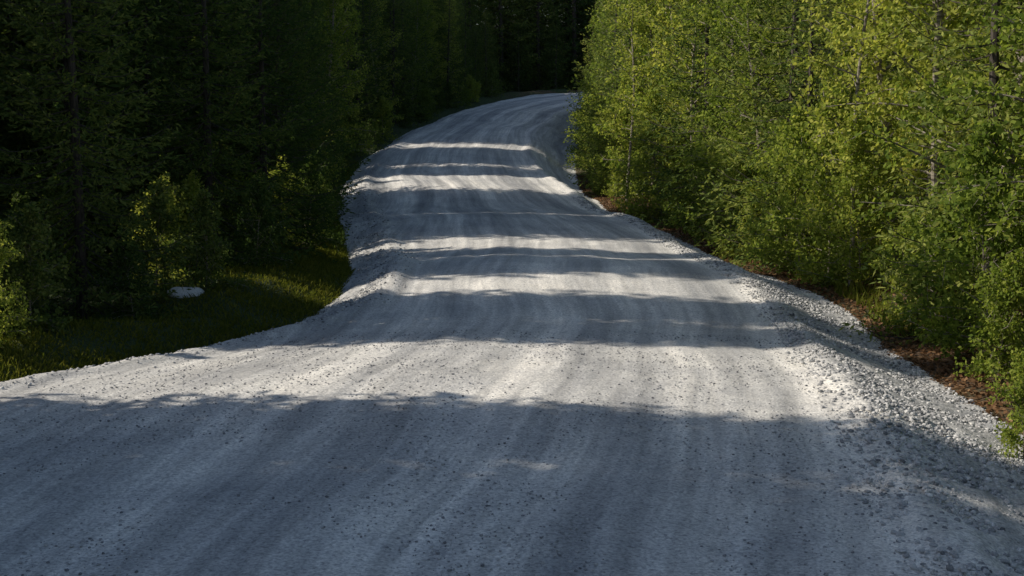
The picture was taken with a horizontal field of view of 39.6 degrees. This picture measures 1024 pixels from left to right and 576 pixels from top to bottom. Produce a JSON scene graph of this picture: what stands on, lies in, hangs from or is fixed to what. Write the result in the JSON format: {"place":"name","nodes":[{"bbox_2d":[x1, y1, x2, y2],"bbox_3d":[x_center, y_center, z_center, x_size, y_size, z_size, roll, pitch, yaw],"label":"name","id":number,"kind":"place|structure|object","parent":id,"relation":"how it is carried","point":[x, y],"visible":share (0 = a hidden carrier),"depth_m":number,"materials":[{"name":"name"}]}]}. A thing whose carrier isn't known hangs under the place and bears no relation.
{"place":"outdoors","nodes":[
{"label":"outdoors","id":0,"kind":"place"},
{"bbox_2d":[390,0,437,109],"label":"birch tree","id":1,"kind":"object","parent":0,"point":[430,25],"visible":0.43,"depth_m":78.62,"materials":[{"name":"green plant"}]},
{"bbox_2d":[397,0,448,109],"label":"spruce tree","id":2,"kind":"object","parent":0,"point":[429,78],"visible":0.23,"depth_m":80.81,"materials":[{"name":"green plant"}]},
{"bbox_2d":[0,92,1023,575],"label":"gravel road","id":3,"kind":"structure","parent":0,"point":[492,224],"depth_m":12.56,"materials":[{"name":"grey gravel"}]},
{"bbox_2d":[0,169,1023,575],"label":"gravel stones","id":4,"kind":"object","parent":3,"relation":"on","point":[886,399],"visible":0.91,"depth_m":13.37,"materials":[{"name":"grey gravel"}]},
{"bbox_2d":[0,59,1023,434],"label":"ground","id":5,"kind":"structure","parent":0,"point":[398,129],"depth_m":21.02,"materials":[{"name":"green plant"}]},
{"bbox_2d":[0,0,40,224],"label":"spruce tree","id":6,"kind":"object","parent":5,"relation":"on","point":[4,134],"visible":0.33,"depth_m":25.62,"materials":[{"name":"green plant"}]},
{"bbox_2d":[0,219,42,348],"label":"shrub","id":7,"kind":"object","parent":5,"relation":"on","point":[4,253],"visible":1,"depth_m":17.04,"materials":[{"name":"green plant"}]},
{"bbox_2d":[0,247,69,335],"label":"shrub","id":8,"kind":"object","parent":5,"relation":"on","point":[57,310],"visible":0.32,"depth_m":17.94,"materials":[{"name":"plant"}]},
{"bbox_2d":[0,195,75,337],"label":"shrub","id":9,"kind":"object","parent":5,"relation":"on","point":[29,242],"visible":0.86,"depth_m":17.99,"materials":[{"name":"green plant"}]},
{"bbox_2d":[1,205,78,335],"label":"shrub","id":10,"kind":"object","parent":5,"relation":"on","point":[18,215],"visible":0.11,"depth_m":19.48,"materials":[{"name":"green plant"}]},
{"bbox_2d":[0,0,105,238],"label":"spruce tree","id":11,"kind":"object","parent":5,"relation":"on","point":[13,33],"visible":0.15,"depth_m":28.04,"materials":[{"name":"green plant"}]},
{"bbox_2d":[37,183,102,277],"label":"shrub","id":12,"kind":"object","parent":5,"relation":"on","point":[67,244],"visible":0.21,"depth_m":24.15,"materials":[{"name":"green plant"}]},
{"bbox_2d":[0,0,153,278],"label":"spruce tree","id":13,"kind":"object","parent":5,"relation":"on","point":[66,104],"visible":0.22,"depth_m":24.60,"materials":[{"name":"green plant"}]},
{"bbox_2d":[10,0,171,268],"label":"spruce tree","id":14,"kind":"object","parent":5,"relation":"on","point":[139,9],"visible":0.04,"depth_m":26.03,"materials":[{"name":"green plant"}]},
{"bbox_2d":[0,0,204,320],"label":"spruce tree","id":15,"kind":"object","parent":5,"relation":"on","point":[81,269],"visible":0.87,"depth_m":20.39,"materials":[{"name":"green plant"}]},
{"bbox_2d":[88,224,173,321],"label":"shrub","id":16,"kind":"object","parent":5,"relation":"on","point":[125,259],"visible":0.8,"depth_m":20.04,"materials":[{"name":"green plant"}]},
{"bbox_2d":[96,0,202,262],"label":"spruce tree","id":17,"kind":"object","parent":5,"relation":"on","point":[171,44],"visible":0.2,"depth_m":28.12,"materials":[{"name":"green plant"}]},
{"bbox_2d":[118,172,189,288],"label":"shrub","id":18,"kind":"object","parent":5,"relation":"on","point":[170,203],"visible":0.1,"depth_m":23.35,"materials":[{"name":"green plant"}]},
{"bbox_2d":[115,175,198,297],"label":"shrub","id":19,"kind":"object","parent":5,"relation":"on","point":[162,217],"visible":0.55,"depth_m":22.14,"materials":[{"name":"birch leaf"},{"name":"birch bark"}]},
{"bbox_2d":[121,0,231,172],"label":"spruce tree","id":20,"kind":"object","parent":5,"relation":"on","point":[176,70],"visible":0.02,"depth_m":33.89,"materials":[{"name":"green plant"}]},
{"bbox_2d":[0,160,359,381],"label":"grass","id":21,"kind":"structure","parent":5,"relation":"on","point":[318,267],"depth_m":20.64,"materials":[{"name":"green plant"}]},
{"bbox_2d":[135,0,245,228],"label":"spruce tree","id":22,"kind":"object","parent":5,"relation":"on","point":[216,30],"visible":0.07,"depth_m":33.30,"materials":[{"name":"green plant"}]},
{"bbox_2d":[143,169,241,279],"bbox_3d":[-5.481,-0.995,24.491,1.924,2.091,1.190,3,8,28],"label":"shrub","id":23,"kind":"object","parent":5,"relation":"on","point":[190,193],"visible":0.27,"depth_m":24.53,"materials":[{"name":"green plant"}]},
{"bbox_2d":[98,0,317,278],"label":"spruce tree","id":24,"kind":"object","parent":5,"relation":"on","point":[207,158],"visible":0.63,"depth_m":25.54,"materials":[{"name":"green plant"}]},
{"bbox_2d":[174,184,255,291],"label":"shrub","id":25,"kind":"object","parent":5,"relation":"on","point":[204,222],"visible":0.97,"depth_m":21.92,"materials":[{"name":"green plant"}]},
{"bbox_2d":[213,165,283,259],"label":"shrub","id":26,"kind":"object","parent":5,"relation":"on","point":[235,177],"visible":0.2,"depth_m":27.24,"materials":[{"name":"plant"}]},
{"bbox_2d":[219,173,297,270],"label":"shrub","id":27,"kind":"object","parent":5,"relation":"on","point":[258,198],"visible":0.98,"depth_m":23.98,"materials":[{"name":"green plant"}]},
{"bbox_2d":[170,0,360,262],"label":"spruce tree","id":28,"kind":"object","parent":5,"relation":"on","point":[261,31],"visible":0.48,"depth_m":28.09,"materials":[{"name":"green plant"}]},
{"bbox_2d":[191,0,343,223],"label":"spruce tree","id":29,"kind":"object","parent":5,"relation":"on","point":[291,66],"visible":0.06,"depth_m":34.42,"materials":[{"name":"green plant"}]},
{"bbox_2d":[210,0,348,220],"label":"spruce tree","id":30,"kind":"object","parent":5,"relation":"on","point":[309,60],"visible":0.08,"depth_m":35.92,"materials":[{"name":"green plant"}]},
{"bbox_2d":[210,0,354,234],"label":"spruce tree","id":31,"kind":"object","parent":5,"relation":"on","point":[312,140],"visible":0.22,"depth_m":33.32,"materials":[{"name":"green plant"}]},
{"bbox_2d":[257,0,345,191],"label":"tree","id":32,"kind":"object","parent":5,"relation":"on","point":[325,21],"visible":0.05,"depth_m":38.83,"materials":[{"name":"green plant"}]},
{"bbox_2d":[239,0,370,215],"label":"spruce tree","id":33,"kind":"object","parent":5,"relation":"on","point":[343,138],"visible":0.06,"depth_m":41.41,"materials":[{"name":"green plant"}]},
{"bbox_2d":[273,151,349,253],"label":"shrub","id":34,"kind":"object","parent":5,"relation":"on","point":[315,185],"visible":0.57,"depth_m":29.92,"materials":[{"name":"green plant"}]},
{"bbox_2d":[255,0,370,216],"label":"spruce tree","id":35,"kind":"object","parent":5,"relation":"on","point":[338,106],"visible":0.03,"depth_m":40.08,"materials":[{"name":"green plant"}]},
{"bbox_2d":[305,0,367,155],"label":"birch tree","id":36,"kind":"object","parent":5,"relation":"on","point":[333,7],"visible":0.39,"depth_m":52.24,"materials":[{"name":"green plant"}]},
{"bbox_2d":[301,0,389,156],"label":"spruce tree","id":37,"kind":"object","parent":5,"relation":"on","point":[362,106],"visible":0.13,"depth_m":58.31,"materials":[{"name":"green plant"}]},
{"bbox_2d":[307,0,386,153],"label":"birch tree","id":38,"kind":"object","parent":5,"relation":"on","point":[370,144],"visible":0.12,"depth_m":55.80,"materials":[{"name":"green plant"}]},
{"bbox_2d":[323,0,387,139],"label":"spruce tree","id":39,"kind":"object","parent":5,"relation":"on","point":[353,63],"visible":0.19,"depth_m":64.30,"materials":[{"name":"green plant"}]},
{"bbox_2d":[339,0,400,137],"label":"spruce tree","id":40,"kind":"object","parent":5,"relation":"on","point":[373,71],"visible":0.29,"depth_m":66.24,"materials":[{"name":"green plant"}]},
{"bbox_2d":[344,0,402,128],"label":"spruce tree","id":41,"kind":"object","parent":5,"relation":"on","point":[379,53],"visible":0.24,"depth_m":67.96,"materials":[{"name":"green plant"}]},
{"bbox_2d":[352,0,405,116],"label":"birch tree","id":42,"kind":"object","parent":5,"relation":"on","point":[393,45],"visible":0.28,"depth_m":70.05,"materials":[{"name":"green plant"}]},
{"bbox_2d":[367,95,403,140],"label":"shrub","id":43,"kind":"object","parent":5,"relation":"on","point":[381,113],"visible":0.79,"depth_m":65.37,"materials":[{"name":"plant"}]},
{"bbox_2d":[367,0,430,127],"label":"spruce tree","id":44,"kind":"object","parent":5,"relation":"on","point":[392,56],"visible":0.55,"depth_m":72.06,"materials":[{"name":"green plant"}]},
{"bbox_2d":[363,0,434,122],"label":"spruce tree","id":45,"kind":"object","parent":5,"relation":"on","point":[390,17],"visible":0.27,"depth_m":74.14,"materials":[{"name":"green plant"}]},
{"bbox_2d":[415,0,449,105],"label":"birch tree","id":46,"kind":"object","parent":5,"relation":"on","point":[432,42],"visible":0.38,"depth_m":83.29,"materials":[{"name":"green plant"}]},
{"bbox_2d":[432,0,465,99],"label":"tree","id":47,"kind":"object","parent":5,"relation":"on","point":[453,36],"visible":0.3,"depth_m":87.55,"materials":[{"name":"green plant"}]},
{"bbox_2d":[425,0,476,109],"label":"spruce tree","id":48,"kind":"object","parent":5,"relation":"on","point":[447,49],"visible":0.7,"depth_m":84.92,"materials":[{"name":"green plant"}]},
{"bbox_2d":[435,0,473,101],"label":"spruce tree","id":49,"kind":"object","parent":5,"relation":"on","point":[458,51],"visible":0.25,"depth_m":89.29,"materials":[{"name":"green plant"}]},
{"bbox_2d":[443,0,489,98],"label":"spruce tree","id":50,"kind":"object","parent":5,"relation":"on","point":[465,27],"visible":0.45,"depth_m":91.36,"materials":[{"name":"green plant"}]},
{"bbox_2d":[462,8,487,95],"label":"spruce tree","id":51,"kind":"object","parent":5,"relation":"on","point":[478,49],"visible":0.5,"depth_m":93.93,"materials":[{"name":"green plant"}]},
{"bbox_2d":[471,11,503,96],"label":"spruce tree","id":52,"kind":"object","parent":5,"relation":"on","point":[486,50],"visible":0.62,"depth_m":95.73,"materials":[{"name":"green plant"}]},
{"bbox_2d":[563,77,610,170],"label":"shrub","id":53,"kind":"object","parent":5,"relation":"on","point":[576,122],"visible":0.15,"depth_m":60.07,"materials":[{"name":"green plant"}]},
{"bbox_2d":[571,0,629,173],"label":"birch tree","id":54,"kind":"object","parent":5,"relation":"on","point":[593,18],"visible":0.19,"depth_m":57.85,"materials":[{"name":"green plant"}]},
{"bbox_2d":[564,0,638,184],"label":"spruce tree","id":55,"kind":"object","parent":5,"relation":"on","point":[594,94],"visible":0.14,"depth_m":56.37,"materials":[{"name":"green plant"}]},
{"bbox_2d":[571,0,637,170],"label":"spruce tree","id":56,"kind":"object","parent":5,"relation":"on","point":[590,78],"visible":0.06,"depth_m":60.15,"materials":[{"name":"green plant"}]},
{"bbox_2d":[578,103,636,194],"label":"shrub","id":57,"kind":"object","parent":5,"relation":"on","point":[602,149],"visible":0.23,"depth_m":51.94,"materials":[{"name":"plant"}]},
{"bbox_2d":[580,84,650,194],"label":"shrub","id":58,"kind":"object","parent":5,"relation":"on","point":[618,118],"visible":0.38,"depth_m":50.16,"materials":[{"name":"green plant"}]},
{"bbox_2d":[571,0,661,192],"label":"tree","id":59,"kind":"object","parent":5,"relation":"on","point":[608,84],"visible":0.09,"depth_m":53.02,"materials":[{"name":"green plant"}]},
{"bbox_2d":[601,154,631,197],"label":"shrub","id":60,"kind":"object","parent":5,"relation":"on","point":[615,175],"visible":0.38,"depth_m":49.00,"materials":[{"name":"plant"}]},
{"bbox_2d":[578,0,658,197],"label":"spruce tree","id":61,"kind":"object","parent":5,"relation":"on","point":[603,138],"visible":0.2,"depth_m":50.89,"materials":[{"name":"green plant"}]},
{"bbox_2d":[600,0,667,201],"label":"birch tree","id":62,"kind":"object","parent":5,"relation":"on","point":[632,36],"visible":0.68,"depth_m":45.31,"materials":[{"name":"green plant"}]},
{"bbox_2d":[588,0,691,200],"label":"birch tree","id":63,"kind":"object","parent":5,"relation":"on","point":[639,90],"visible":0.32,"depth_m":45.88,"materials":[{"name":"green plant"}]},
{"bbox_2d":[606,0,674,192],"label":"birch tree","id":64,"kind":"object","parent":5,"relation":"on","point":[611,107],"visible":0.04,"depth_m":48.88,"materials":[{"name":"green plant"}]},
{"bbox_2d":[600,1,694,192],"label":"birch tree","id":65,"kind":"object","parent":5,"relation":"on","point":[612,101],"visible":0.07,"depth_m":47.32,"materials":[{"name":"green plant"}]},
{"bbox_2d":[607,85,695,218],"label":"shrub","id":66,"kind":"object","parent":5,"relation":"on","point":[637,208],"visible":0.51,"depth_m":41.41,"materials":[{"name":"green plant"}]},
{"bbox_2d":[614,0,702,199],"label":"birch tree","id":67,"kind":"object","parent":5,"relation":"on","point":[659,31],"visible":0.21,"depth_m":43.44,"materials":[{"name":"green plant"}]},
{"bbox_2d":[652,156,702,228],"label":"shrub","id":68,"kind":"object","parent":5,"relation":"on","point":[681,181],"visible":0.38,"depth_m":38.85,"materials":[{"name":"plant"}]},
{"bbox_2d":[629,0,730,217],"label":"spruce tree","id":69,"kind":"object","parent":5,"relation":"on","point":[671,93],"visible":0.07,"depth_m":41.80,"materials":[{"name":"green plant"}]},
{"bbox_2d":[626,0,737,209],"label":"birch tree","id":70,"kind":"object","parent":5,"relation":"on","point":[680,38],"visible":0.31,"depth_m":40.22,"materials":[{"name":"green plant"}]},
{"bbox_2d":[631,0,764,228],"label":"tree","id":71,"kind":"object","parent":5,"relation":"on","point":[690,80],"visible":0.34,"depth_m":37.54,"materials":[{"name":"green plant"}]},
{"bbox_2d":[661,87,743,227],"bbox_3d":[5.284,-3.339,36.886,2.570,3.845,2.741,-2,7,-23],"label":"shrub","id":72,"kind":"object","parent":5,"relation":"on","point":[693,165],"visible":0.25,"depth_m":36.63,"materials":[{"name":"green plant"}]},
{"bbox_2d":[647,1,766,201],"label":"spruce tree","id":73,"kind":"object","parent":5,"relation":"on","point":[683,79],"visible":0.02,"depth_m":42.63,"materials":[{"name":"green plant"}]},
{"bbox_2d":[671,86,773,234],"bbox_3d":[5.487,-3.043,35.064,2.772,3.889,2.600,4,8,28],"label":"shrub","id":74,"kind":"object","parent":5,"relation":"on","point":[712,163],"visible":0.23,"depth_m":35.06,"materials":[{"name":"green plant"}]},
{"bbox_2d":[686,131,759,250],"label":"shrub","id":75,"kind":"object","parent":5,"relation":"on","point":[735,173],"visible":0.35,"depth_m":33.10,"materials":[{"name":"green plant"}]},
{"bbox_2d":[658,0,789,167],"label":"birch tree","id":76,"kind":"object","parent":5,"relation":"on","point":[708,12],"visible":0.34,"depth_m":36.30,"materials":[{"name":"green plant"}]},
{"bbox_2d":[709,175,773,262],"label":"shrub","id":77,"kind":"object","parent":5,"relation":"on","point":[744,212],"visible":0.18,"depth_m":31.47,"materials":[{"name":"plant"}]},
{"bbox_2d":[676,0,829,242],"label":"tree","id":78,"kind":"object","parent":5,"relation":"on","point":[735,71],"visible":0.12,"depth_m":34.49,"materials":[{"name":"green plant"}]},
{"bbox_2d":[684,0,845,255],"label":"birch tree","id":79,"kind":"object","parent":5,"relation":"on","point":[729,21],"visible":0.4,"depth_m":32.47,"materials":[{"name":"green plant"}]},
{"bbox_2d":[737,122,819,268],"bbox_3d":[5.502,-1.930,30.137,1.889,3.319,3.053,4,8,38],"label":"shrub","id":80,"kind":"object","parent":5,"relation":"on","point":[763,173],"visible":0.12,"depth_m":29.94,"materials":[{"name":"green plant"}]},
{"bbox_2d":[684,0,883,270],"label":"spruce tree","id":81,"kind":"object","parent":5,"relation":"on","point":[739,89],"visible":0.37,"depth_m":30.42,"materials":[{"name":"leaf"},{"name":"bark"}]},
{"bbox_2d":[730,102,863,273],"bbox_3d":[5.542,-1.814,27.640,2.414,3.612,2.575,-6,12,-37],"label":"shrub","id":82,"kind":"object","parent":5,"relation":"on","point":[788,183],"visible":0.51,"depth_m":27.66,"materials":[{"name":"green plant"}]},
{"bbox_2d":[587,173,1008,349],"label":"undergrowth","id":83,"kind":"object","parent":5,"relation":"on","point":[839,288],"visible":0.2,"depth_m":24.09,"materials":[{"name":"green plant"}]},
{"bbox_2d":[574,175,1023,434],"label":"fallen leaves","id":84,"kind":"object","parent":5,"relation":"on","point":[941,371],"visible":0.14,"depth_m":20.26,"materials":[{"name":"brown plant"}]},
{"bbox_2d":[723,0,875,273],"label":"spruce tree","id":85,"kind":"object","parent":5,"relation":"on","point":[797,91],"visible":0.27,"depth_m":28.86,"materials":[{"name":"green plant"}]},
{"bbox_2d":[763,79,901,280],"bbox_3d":[5.816,-1.921,26.477,2.597,3.885,2.770,5,10,31],"label":"shrub","id":86,"kind":"object","parent":5,"relation":"on","point":[814,169],"visible":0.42,"depth_m":26.31,"materials":[{"name":"green plant"}]},
{"bbox_2d":[813,1,892,165],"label":"birch tree","id":87,"kind":"object","parent":5,"relation":"on","point":[831,2],"visible":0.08,"depth_m":34.12,"materials":[{"name":"green plant"}]},
{"bbox_2d":[788,0,921,286],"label":"birch tree","id":88,"kind":"object","parent":5,"relation":"on","point":[863,44],"visible":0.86,"depth_m":24.48,"materials":[{"name":"green plant"}]},
{"bbox_2d":[791,107,922,287],"bbox_3d":[6.190,-1.498,25.039,2.419,3.393,2.268,-10,11,-39],"label":"shrub","id":89,"kind":"object","parent":5,"relation":"on","point":[848,175],"visible":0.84,"depth_m":24.91,"materials":[{"name":"green plant"}]},
{"bbox_2d":[779,0,950,239],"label":"birch tree","id":90,"kind":"object","parent":5,"relation":"on","point":[785,95],"visible":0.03,"depth_m":32.88,"materials":[{"name":"green plant"}]},
{"bbox_2d":[792,0,978,274],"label":"birch tree","id":91,"kind":"object","parent":5,"relation":"on","point":[878,70],"visible":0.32,"depth_m":26.24,"materials":[{"name":"green plant"}]},
{"bbox_2d":[847,0,968,257],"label":"birch tree","id":92,"kind":"object","parent":5,"relation":"on","point":[910,62],"depth_m":30.25,"materials":[{"name":"green plant"}]},
{"bbox_2d":[868,208,957,322],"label":"shrub","id":93,"kind":"object","parent":5,"relation":"on","point":[888,239],"visible":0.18,"depth_m":22.17,"materials":[{"name":"green plant"}]},
{"bbox_2d":[822,0,1016,290],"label":"birch tree","id":94,"kind":"object","parent":5,"relation":"on","point":[897,46],"visible":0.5,"depth_m":23.22,"materials":[{"name":"green plant"}]},
{"bbox_2d":[853,183,1007,336],"bbox_3d":[6.262,-0.299,20.656,2.245,2.440,1.389,7,10,42],"label":"shrub","id":95,"kind":"object","parent":5,"relation":"on","point":[913,224],"visible":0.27,"depth_m":20.86,"materials":[{"name":"green plant"}]},
{"bbox_2d":[838,0,1023,350],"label":"spruce tree","id":96,"kind":"object","parent":5,"relation":"on","point":[992,70],"visible":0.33,"depth_m":19.68,"materials":[{"name":"green plant"}]},
{"bbox_2d":[844,0,1023,315],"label":"birch tree","id":97,"kind":"object","parent":5,"relation":"on","point":[945,113],"visible":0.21,"depth_m":21.16,"materials":[{"name":"green plant"}]},
{"bbox_2d":[849,0,1021,289],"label":"birch tree","id":98,"kind":"object","parent":5,"relation":"on","point":[905,12],"visible":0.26,"depth_m":24.27,"materials":[{"name":"green plant"}]},
{"bbox_2d":[855,2,1021,257],"bbox_3d":[8.716,-4.407,28.016,4.386,9.836,4.326,2,7,13],"label":"tree","id":99,"kind":"object","parent":5,"relation":"on","point":[894,70],"visible":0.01,"depth_m":27.78,"materials":[{"name":"green plant"}]},
{"bbox_2d":[893,112,1023,360],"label":"shrub","id":100,"kind":"object","parent":5,"relation":"on","point":[984,159],"visible":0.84,"depth_m":18.18,"materials":[{"name":"green plant"}]},
{"bbox_2d":[906,0,1022,187],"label":"birch tree","id":101,"kind":"object","parent":5,"relation":"on","point":[1001,58],"visible":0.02,"depth_m":26.72,"materials":[{"name":"green plant"}]},
{"bbox_2d":[925,183,1023,351],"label":"shrub","id":102,"kind":"object","parent":5,"relation":"on","point":[959,241],"visible":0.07,"depth_m":20.22,"materials":[{"name":"green plant"}]},
{"bbox_2d":[943,0,1023,213],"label":"birch tree","id":103,"kind":"object","parent":5,"relation":"on","point":[1008,21],"visible":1,"depth_m":17.12,"materials":[{"name":"green plant"}]},
{"bbox_2d":[950,67,1023,246],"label":"birch tree","id":104,"kind":"object","parent":5,"relation":"on","point":[1007,224],"visible":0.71,"depth_m":18.22,"materials":[{"name":"green plant"}]},
{"bbox_2d":[953,245,1023,384],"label":"shrub","id":105,"kind":"object","parent":5,"relation":"on","point":[1013,269],"visible":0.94,"depth_m":17.35,"materials":[{"name":"green plant"}]},
{"bbox_2d":[979,347,1023,459],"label":"shrub","id":106,"kind":"object","parent":5,"relation":"on","point":[1008,436],"visible":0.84,"depth_m":13.16,"materials":[{"name":"green plant"}]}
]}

